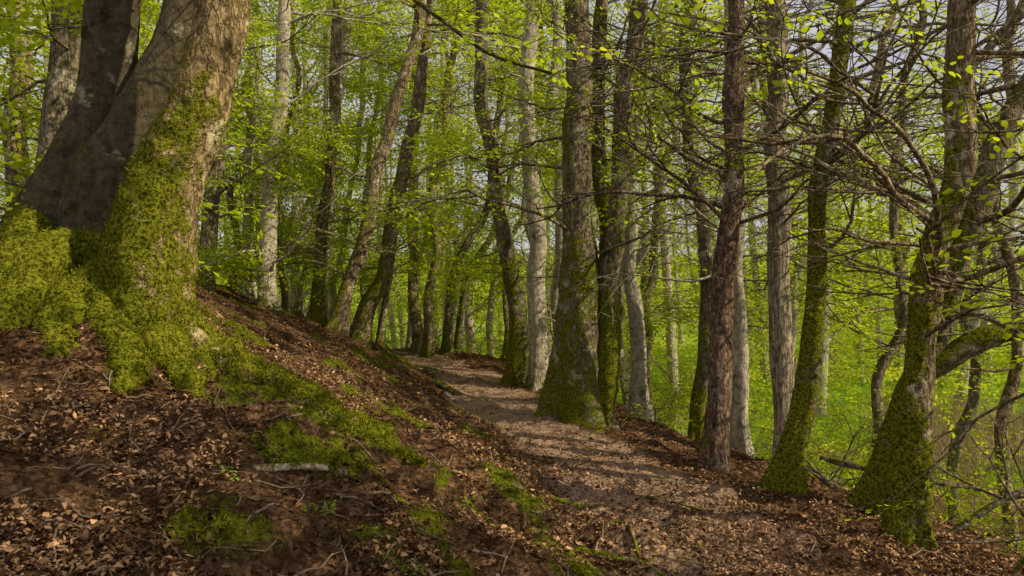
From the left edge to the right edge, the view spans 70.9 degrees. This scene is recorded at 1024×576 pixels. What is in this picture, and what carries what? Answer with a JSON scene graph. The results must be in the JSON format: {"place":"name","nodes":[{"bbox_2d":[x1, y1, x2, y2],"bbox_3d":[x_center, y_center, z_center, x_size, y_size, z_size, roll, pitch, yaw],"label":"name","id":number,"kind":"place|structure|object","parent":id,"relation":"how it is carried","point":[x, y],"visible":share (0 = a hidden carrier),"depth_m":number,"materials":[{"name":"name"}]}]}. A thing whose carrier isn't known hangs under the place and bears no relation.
{"place":"outdoors","nodes":[
{"label":"outdoors","id":0,"kind":"place"},
{"bbox_2d":[0,249,1023,575],"bbox_3d":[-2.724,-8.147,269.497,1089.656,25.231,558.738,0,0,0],"label":"ground","id":1,"kind":"structure","parent":0,"point":[508,405],"depth_m":4.30,"materials":[{"name":"brown soil"}]},
{"bbox_2d":[0,0,50,217],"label":"oak tree","id":2,"kind":"object","parent":1,"relation":"on","point":[11,147],"visible":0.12,"depth_m":8.90,"materials":[{"name":"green plant"}]},
{"bbox_2d":[0,0,265,212],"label":"hornbeam tree","id":3,"kind":"object","parent":1,"relation":"on","point":[140,54],"visible":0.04,"depth_m":13.20,"materials":[{"name":"green plant"}]},
{"bbox_2d":[0,0,286,282],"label":"beech tree","id":4,"kind":"object","parent":1,"relation":"on","point":[59,81],"visible":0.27,"depth_m":6.71,"materials":[{"name":"green plant"}]},
{"bbox_2d":[144,0,297,220],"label":"hornbeam tree","id":5,"kind":"object","parent":1,"relation":"on","point":[235,107],"visible":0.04,"depth_m":15.09,"materials":[{"name":"green plant"}]},
{"bbox_2d":[215,463,240,480],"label":"beech seedling","id":6,"kind":"object","parent":1,"relation":"on","point":[231,478],"visible":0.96,"depth_m":3.35,"materials":[{"name":"green plant"}]},
{"bbox_2d":[204,394,256,407],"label":"beech seedling","id":7,"kind":"object","parent":1,"relation":"on","point":[255,400],"visible":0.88,"depth_m":4.04,"materials":[{"name":"green plant"}]},
{"bbox_2d":[139,0,358,292],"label":"beech tree","id":8,"kind":"object","parent":1,"relation":"on","point":[216,173],"visible":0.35,"depth_m":12.87,"materials":[{"name":"green plant"}]},
{"bbox_2d":[160,0,369,300],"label":"beech tree","id":9,"kind":"object","parent":1,"relation":"on","point":[249,291],"visible":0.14,"depth_m":14.87,"materials":[{"name":"green plant"}]},
{"bbox_2d":[198,0,356,287],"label":"hornbeam tree","id":10,"kind":"object","parent":1,"relation":"on","point":[229,194],"visible":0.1,"depth_m":15.96,"materials":[{"name":"green plant"}]},
{"bbox_2d":[257,447,302,466],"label":"beech seedling","id":11,"kind":"object","parent":1,"relation":"on","point":[274,459],"visible":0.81,"depth_m":3.75,"materials":[{"name":"green plant"}]},
{"bbox_2d":[219,0,373,311],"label":"hornbeam tree","id":12,"kind":"object","parent":1,"relation":"on","point":[285,299],"visible":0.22,"depth_m":15.43,"materials":[{"name":"green plant"}]},
{"bbox_2d":[225,3,377,310],"bbox_3d":[-5.781,-3.713,19.926,4.502,9.816,4.580,0,0,0],"label":"hornbeam tree","id":13,"kind":"object","parent":1,"relation":"on","point":[294,280],"visible":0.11,"depth_m":19.39,"materials":[{"name":"green plant"}]},
{"bbox_2d":[253,274,354,313],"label":"shrub","id":14,"kind":"object","parent":1,"relation":"on","point":[300,298],"visible":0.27,"depth_m":17.38,"materials":[{"name":"green plant"}]},
{"bbox_2d":[0,0,620,466],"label":"beech tree","id":15,"kind":"object","parent":1,"relation":"on","point":[108,230],"visible":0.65,"depth_m":4.49,"materials":[{"name":"green plant"}]},
{"bbox_2d":[197,0,431,309],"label":"beech tree","id":16,"kind":"object","parent":1,"relation":"on","point":[267,294],"visible":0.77,"depth_m":12.85,"materials":[{"name":"green plant"}]},
{"bbox_2d":[218,0,411,316],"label":"hornbeam tree","id":17,"kind":"object","parent":1,"relation":"on","point":[298,307],"visible":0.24,"depth_m":16.68,"materials":[{"name":"green plant"}]},
{"bbox_2d":[301,498,336,515],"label":"beech seedling","id":18,"kind":"object","parent":1,"relation":"on","point":[333,504],"visible":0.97,"depth_m":3.28,"materials":[{"name":"green plant"}]},
{"bbox_2d":[220,0,453,326],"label":"oak tree","id":19,"kind":"object","parent":1,"relation":"on","point":[316,312],"visible":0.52,"depth_m":13.95,"materials":[{"name":"green plant"}]},
{"bbox_2d":[222,0,460,320],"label":"beech tree","id":20,"kind":"object","parent":1,"relation":"on","point":[346,41],"visible":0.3,"depth_m":15.13,"materials":[{"name":"green plant"}]},
{"bbox_2d":[270,0,449,317],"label":"hornbeam tree","id":21,"kind":"object","parent":1,"relation":"on","point":[334,291],"visible":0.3,"depth_m":17.44,"materials":[{"name":"green plant"}]},
{"bbox_2d":[276,0,451,297],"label":"hornbeam tree","id":22,"kind":"object","parent":1,"relation":"on","point":[363,197],"visible":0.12,"depth_m":17.34,"materials":[{"name":"green plant"}]},
{"bbox_2d":[232,0,544,335],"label":"hornbeam tree","id":23,"kind":"object","parent":1,"relation":"on","point":[339,321],"visible":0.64,"depth_m":12.91,"materials":[{"name":"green plant"}]},
{"bbox_2d":[248,0,538,348],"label":"hornbeam tree","id":24,"kind":"object","parent":1,"relation":"on","point":[360,329],"visible":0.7,"depth_m":13.47,"materials":[{"name":"green plant"}]},
{"bbox_2d":[349,303,443,347],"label":"shrub","id":25,"kind":"object","parent":1,"relation":"on","point":[388,326],"visible":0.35,"depth_m":20.03,"materials":[{"name":"green plant"}]},
{"bbox_2d":[388,559,425,575],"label":"beech seedling","id":26,"kind":"object","parent":1,"relation":"on","point":[418,565],"visible":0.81,"depth_m":2.96,"materials":[{"name":"green plant"}]},
{"bbox_2d":[310,0,524,347],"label":"hornbeam tree","id":27,"kind":"object","parent":1,"relation":"on","point":[381,325],"visible":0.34,"depth_m":16.03,"materials":[{"name":"green plant"}]},
{"bbox_2d":[331,1,512,347],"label":"hornbeam tree","id":28,"kind":"object","parent":1,"relation":"on","point":[409,338],"visible":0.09,"depth_m":19.83,"materials":[{"name":"green plant"}]},
{"bbox_2d":[343,0,508,353],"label":"beech tree","id":29,"kind":"object","parent":1,"relation":"on","point":[416,328],"visible":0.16,"depth_m":17.85,"materials":[{"name":"green plant"}]},
{"bbox_2d":[337,0,525,357],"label":"beech tree","id":30,"kind":"object","parent":1,"relation":"on","point":[427,349],"visible":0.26,"depth_m":16.91,"materials":[{"name":"green plant"}]},
{"bbox_2d":[434,303,501,354],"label":"shrub","id":31,"kind":"object","parent":1,"relation":"on","point":[474,348],"visible":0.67,"depth_m":19.34,"materials":[{"name":"green plant"}]},
{"bbox_2d":[455,494,482,513],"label":"beech seedling","id":32,"kind":"object","parent":1,"relation":"on","point":[468,501],"visible":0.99,"depth_m":3.90,"materials":[{"name":"green plant"}]},
{"bbox_2d":[326,0,614,387],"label":"oak tree","id":33,"kind":"object","parent":1,"relation":"on","point":[515,371],"visible":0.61,"depth_m":12.85,"materials":[{"name":"green plant"}]},
{"bbox_2d":[348,0,612,391],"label":"beech tree","id":34,"kind":"object","parent":1,"relation":"on","point":[538,362],"visible":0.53,"depth_m":12.35,"materials":[{"name":"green plant"}]},
{"bbox_2d":[395,0,591,353],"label":"hornbeam tree","id":35,"kind":"object","parent":1,"relation":"on","point":[447,344],"visible":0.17,"depth_m":17.86,"materials":[{"name":"green plant"}]},
{"bbox_2d":[2,231,988,575],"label":"moss","id":36,"kind":"object","parent":1,"relation":"on","point":[264,519],"visible":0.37,"depth_m":3.90,"materials":[{"name":"green plant"}]},
{"bbox_2d":[420,0,591,360],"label":"hornbeam tree","id":37,"kind":"object","parent":1,"relation":"on","point":[505,311],"visible":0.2,"depth_m":17.95,"materials":[{"name":"green plant"}]},
{"bbox_2d":[252,366,760,575],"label":"tree roots","id":38,"kind":"object","parent":1,"relation":"on","point":[593,553],"visible":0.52,"depth_m":4.21,"materials":[{"name":"brown plant"}]},
{"bbox_2d":[404,0,610,356],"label":"hornbeam tree","id":39,"kind":"object","parent":1,"relation":"on","point":[490,315],"visible":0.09,"depth_m":19.92,"materials":[{"name":"green plant"}]},
{"bbox_2d":[466,324,550,362],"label":"shrub","id":40,"kind":"object","parent":1,"relation":"on","point":[498,331],"visible":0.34,"depth_m":17.42,"materials":[{"name":"green plant"}]},
{"bbox_2d":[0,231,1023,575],"bbox_3d":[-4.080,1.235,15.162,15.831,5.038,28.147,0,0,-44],"label":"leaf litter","id":41,"kind":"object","parent":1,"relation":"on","point":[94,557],"visible":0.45,"depth_m":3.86,"materials":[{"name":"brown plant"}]},
{"bbox_2d":[0,0,1023,468],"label":"distant trees","id":42,"kind":"object","parent":1,"relation":"on","point":[478,304],"visible":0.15,"depth_m":27.39,"materials":[{"name":"green plant"}]},
{"bbox_2d":[0,293,1023,575],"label":"fallen twigs","id":43,"kind":"object","parent":1,"relation":"on","point":[288,485],"depth_m":3.55,"materials":[{"name":"brown wood"}]},
{"bbox_2d":[428,0,610,360],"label":"hornbeam tree","id":44,"kind":"object","parent":1,"relation":"on","point":[525,219],"visible":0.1,"depth_m":19.89,"materials":[{"name":"green plant"}]},
{"bbox_2d":[419,0,629,351],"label":"hornbeam tree","id":45,"kind":"object","parent":1,"relation":"on","point":[458,342],"visible":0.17,"depth_m":18.89,"materials":[{"name":"green plant"}]},
{"bbox_2d":[444,33,695,318],"bbox_3d":[1.539,-2.574,16.935,5.614,10.571,6.227,0,0,-35],"label":"alder tree","id":46,"kind":"object","parent":1,"relation":"on","point":[551,266],"visible":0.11,"depth_m":16.76,"materials":[{"name":"green plant"}]},
{"bbox_2d":[362,0,791,428],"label":"oak tree","id":47,"kind":"object","parent":1,"relation":"on","point":[580,387],"visible":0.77,"depth_m":9.31,"materials":[{"name":"green plant"}]},
{"bbox_2d":[470,0,697,336],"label":"beech tree","id":48,"kind":"object","parent":1,"relation":"on","point":[558,237],"visible":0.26,"depth_m":13.92,"materials":[{"name":"green plant"}]},
{"bbox_2d":[527,346,650,379],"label":"shrub","id":49,"kind":"object","parent":1,"relation":"on","point":[620,362],"visible":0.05,"depth_m":12.61,"materials":[{"name":"green plant"}]},
{"bbox_2d":[473,0,747,406],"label":"alder tree","id":50,"kind":"object","parent":1,"relation":"on","point":[643,252],"visible":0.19,"depth_m":13.85,"materials":[{"name":"green plant"}]},
{"bbox_2d":[218,230,1021,327],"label":"hillside woodland","id":51,"kind":"object","parent":1,"relation":"on","point":[763,277],"visible":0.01,"depth_m":81.13,"materials":[{"name":"green plant"}]},
{"bbox_2d":[455,0,801,421],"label":"birch tree","id":52,"kind":"object","parent":1,"relation":"on","point":[638,369],"visible":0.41,"depth_m":10.40,"materials":[{"name":"green plant"}]},
{"bbox_2d":[543,0,767,409],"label":"alder tree","id":53,"kind":"object","parent":1,"relation":"on","point":[652,258],"visible":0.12,"depth_m":15.94,"materials":[{"name":"green plant"}]},
{"bbox_2d":[616,345,696,429],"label":"shrub","id":54,"kind":"object","parent":1,"relation":"on","point":[663,389],"visible":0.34,"depth_m":11.88,"materials":[{"name":"green plant"}]},
{"bbox_2d":[619,329,705,433],"bbox_3d":[2.285,1.390,10.455,1.579,1.538,2.348,0,0,29],"label":"shrub","id":55,"kind":"object","parent":1,"relation":"on","point":[678,408],"visible":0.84,"depth_m":10.59,"materials":[{"name":"green plant"}]},
{"bbox_2d":[518,0,821,440],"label":"hornbeam tree","id":56,"kind":"object","parent":1,"relation":"on","point":[699,391],"visible":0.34,"depth_m":9.94,"materials":[{"name":"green plant"}]},
{"bbox_2d":[559,0,827,458],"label":"beech tree","id":57,"kind":"object","parent":1,"relation":"on","point":[740,437],"visible":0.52,"depth_m":8.34,"materials":[{"name":"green plant"}]},
{"bbox_2d":[619,373,772,433],"bbox_3d":[3.519,2.680,14.485,2.811,1.915,3.788,0,0,-42],"label":"shrub","id":58,"kind":"object","parent":1,"relation":"on","point":[753,417],"visible":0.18,"depth_m":13.99,"materials":[{"name":"green plant"}]},
{"bbox_2d":[593,0,890,345],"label":"alder tree","id":59,"kind":"object","parent":1,"relation":"on","point":[671,308],"visible":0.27,"depth_m":12.21,"materials":[{"name":"green plant"}]},
{"bbox_2d":[669,366,842,458],"bbox_3d":[3.559,2.002,11.082,2.628,1.446,2.034,0,0,0],"label":"shrub","id":60,"kind":"object","parent":1,"relation":"on","point":[750,424],"visible":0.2,"depth_m":10.90,"materials":[{"name":"green plant"}]},
{"bbox_2d":[498,0,1023,473],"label":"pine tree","id":61,"kind":"object","parent":1,"relation":"on","point":[714,453],"visible":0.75,"depth_m":6.92,"materials":[{"name":"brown plant"}]},
{"bbox_2d":[642,0,911,374],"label":"alder tree","id":62,"kind":"object","parent":1,"relation":"on","point":[869,211],"visible":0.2,"depth_m":12.77,"materials":[{"name":"green plant"}]},
{"bbox_2d":[534,0,1023,495],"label":"hornbeam tree","id":63,"kind":"object","parent":1,"relation":"on","point":[785,471],"visible":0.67,"depth_m":6.08,"materials":[{"name":"green plant"}]},
{"bbox_2d":[548,0,1023,457],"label":"ash tree","id":64,"kind":"object","parent":1,"relation":"on","point":[781,349],"visible":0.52,"depth_m":7.33,"materials":[{"name":"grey plant"}]},
{"bbox_2d":[749,401,872,478],"bbox_3d":[3.537,1.938,8.757,1.693,0.977,1.717,0,0,0],"label":"shrub","id":65,"kind":"object","parent":1,"relation":"on","point":[827,435],"visible":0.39,"depth_m":8.68,"materials":[{"name":"green plant"}]},
{"bbox_2d":[753,437,869,470],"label":"shrub","id":66,"kind":"object","parent":1,"relation":"on","point":[814,461],"visible":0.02,"depth_m":13.67,"materials":[{"name":"green plant"}]},
{"bbox_2d":[758,409,871,488],"bbox_3d":[3.106,1.621,6.811,1.337,1.034,1.095,0,0,38],"label":"fallen branch","id":67,"kind":"object","parent":1,"relation":"on","point":[810,468],"visible":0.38,"depth_m":6.82,"materials":[{"name":"brown wood"}]},
{"bbox_2d":[710,0,943,350],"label":"alder tree","id":68,"kind":"object","parent":1,"relation":"on","point":[798,275],"visible":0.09,"depth_m":15.82,"materials":[{"name":"green plant"}]},
{"bbox_2d":[631,0,1023,550],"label":"larch tree","id":69,"kind":"object","parent":1,"relation":"on","point":[912,454],"visible":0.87,"depth_m":4.78,"materials":[{"name":"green plant"}]},
{"bbox_2d":[748,393,934,513],"bbox_3d":[4.967,2.666,11.683,2.242,2.250,3.465,0,0,-20],"label":"shrub","id":70,"kind":"object","parent":1,"relation":"on","point":[824,399],"visible":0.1,"depth_m":10.89,"materials":[{"name":"green plant"}]},
{"bbox_2d":[667,0,1023,533],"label":"hornbeam tree","id":71,"kind":"object","parent":1,"relation":"on","point":[867,491],"visible":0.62,"depth_m":5.46,"materials":[{"name":"green plant"}]},
{"bbox_2d":[753,367,945,488],"bbox_3d":[3.429,1.608,7.596,1.485,1.572,1.992,0,0,-37],"label":"shrub","id":72,"kind":"object","parent":1,"relation":"on","point":[842,472],"visible":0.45,"depth_m":7.42,"materials":[{"name":"green plant"}]},
{"bbox_2d":[695,0,1023,448],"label":"alder tree","id":73,"kind":"object","parent":1,"relation":"on","point":[885,361],"visible":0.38,"depth_m":9.02,"materials":[{"name":"green plant"}]},
{"bbox_2d":[748,376,1023,546],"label":"grass","id":74,"kind":"structure","parent":1,"relation":"on","point":[830,422],"depth_m":24.72,"materials":[{"name":"green plant"}]},
{"bbox_2d":[808,422,964,519],"bbox_3d":[4.497,2.186,8.731,2.107,1.333,2.172,0,0,-34],"label":"shrub","id":75,"kind":"object","parent":1,"relation":"on","point":[865,461],"visible":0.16,"depth_m":8.27,"materials":[{"name":"green plant"}]},
{"bbox_2d":[752,0,1022,371],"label":"alder tree","id":76,"kind":"object","parent":1,"relation":"on","point":[892,16],"visible":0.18,"depth_m":13.47,"materials":[{"name":"green plant"}]},
{"bbox_2d":[792,0,1023,523],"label":"alder tree","id":77,"kind":"object","parent":1,"relation":"on","point":[973,401],"visible":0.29,"depth_m":10.85,"materials":[{"name":"green plant"}]},
{"bbox_2d":[797,0,1023,551],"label":"alder tree","id":78,"kind":"object","parent":1,"relation":"on","point":[1010,391],"visible":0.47,"depth_m":8.04,"materials":[{"name":"green plant"}]},
{"bbox_2d":[819,429,1023,532],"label":"shrub","id":79,"kind":"object","parent":1,"relation":"on","point":[977,501],"visible":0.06,"depth_m":9.56,"materials":[{"name":"green plant"}]},
{"bbox_2d":[854,377,1023,479],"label":"reeds","id":80,"kind":"object","parent":1,"relation":"on","point":[944,443],"visible":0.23,"depth_m":18.84,"materials":[{"name":"plant"}]},
{"bbox_2d":[916,428,1023,575],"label":"fallen branch","id":81,"kind":"object","parent":1,"relation":"on","point":[1016,570],"visible":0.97,"depth_m":4.57,"materials":[{"name":"brown wood"}]},
{"bbox_2d":[931,426,1023,553],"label":"shrub","id":82,"kind":"object","parent":1,"relation":"on","point":[980,478],"visible":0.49,"depth_m":6.91,"materials":[{"name":"green plant"}]},
{"bbox_2d":[932,459,1023,553],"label":"shrub","id":83,"kind":"object","parent":1,"relation":"on","point":[947,514],"visible":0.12,"depth_m":7.02,"materials":[{"name":"green plant"}]},
{"bbox_2d":[934,425,1023,537],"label":"shrub","id":84,"kind":"object","parent":1,"relation":"on","point":[993,513],"visible":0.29,"depth_m":12.46,"materials":[{"name":"green plant"}]},
{"bbox_2d":[935,406,1023,532],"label":"fallen branch","id":85,"kind":"object","parent":1,"relation":"on","point":[1001,500],"visible":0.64,"depth_m":5.12,"materials":[{"name":"brown wood"}]},
{"bbox_2d":[979,505,1023,548],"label":"shrub","id":86,"kind":"object","parent":1,"relation":"on","point":[995,524],"visible":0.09,"depth_m":9.51,"materials":[{"name":"green plant"}]},
{"bbox_2d":[0,0,1023,255],"label":"sky","id":87,"kind":"structure","parent":0,"point":[813,30],"materials":[{"name":"white"}]}
]}

